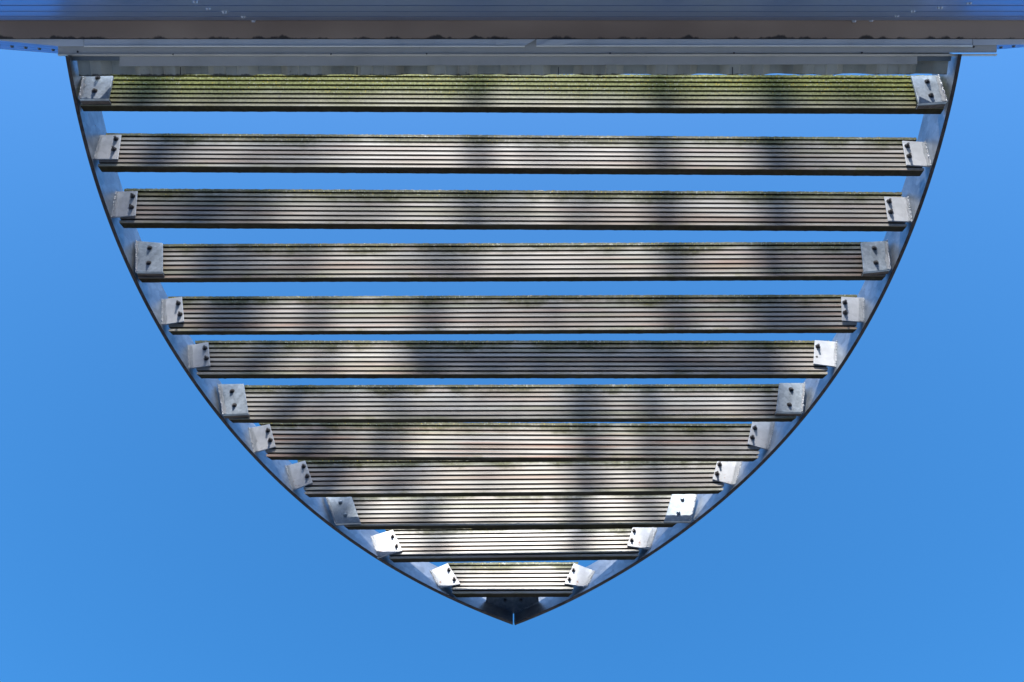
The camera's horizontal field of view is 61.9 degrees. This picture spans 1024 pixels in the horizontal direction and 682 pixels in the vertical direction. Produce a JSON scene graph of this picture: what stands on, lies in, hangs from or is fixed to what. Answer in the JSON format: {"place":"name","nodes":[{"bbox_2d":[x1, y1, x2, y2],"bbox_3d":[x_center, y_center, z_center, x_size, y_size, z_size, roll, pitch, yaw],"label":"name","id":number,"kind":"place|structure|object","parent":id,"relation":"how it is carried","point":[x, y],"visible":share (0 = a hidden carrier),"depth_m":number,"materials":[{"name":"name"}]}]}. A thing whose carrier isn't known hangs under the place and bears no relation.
{"place":"outdoors","nodes":[
{"label":"outdoors","id":0,"kind":"place"},
{"bbox_2d":[0,0,1023,75],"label":"building","id":1,"kind":"structure","parent":0,"point":[402,37],"depth_m":2.48,"materials":[{"name":"grey paint"}]},
{"bbox_2d":[65,54,961,624],"bbox_3d":[0.004,0.071,2.836,2.625,0.164,1.939,0,-73,0],"label":"canopy","id":2,"kind":"object","parent":1,"relation":"attached to","point":[535,508],"visible":1,"depth_m":2.76,"materials":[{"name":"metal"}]},
{"bbox_2d":[0,47,1023,681],"label":"sky","id":3,"kind":"structure","parent":0,"point":[141,540],"materials":[{"name":"blue"}]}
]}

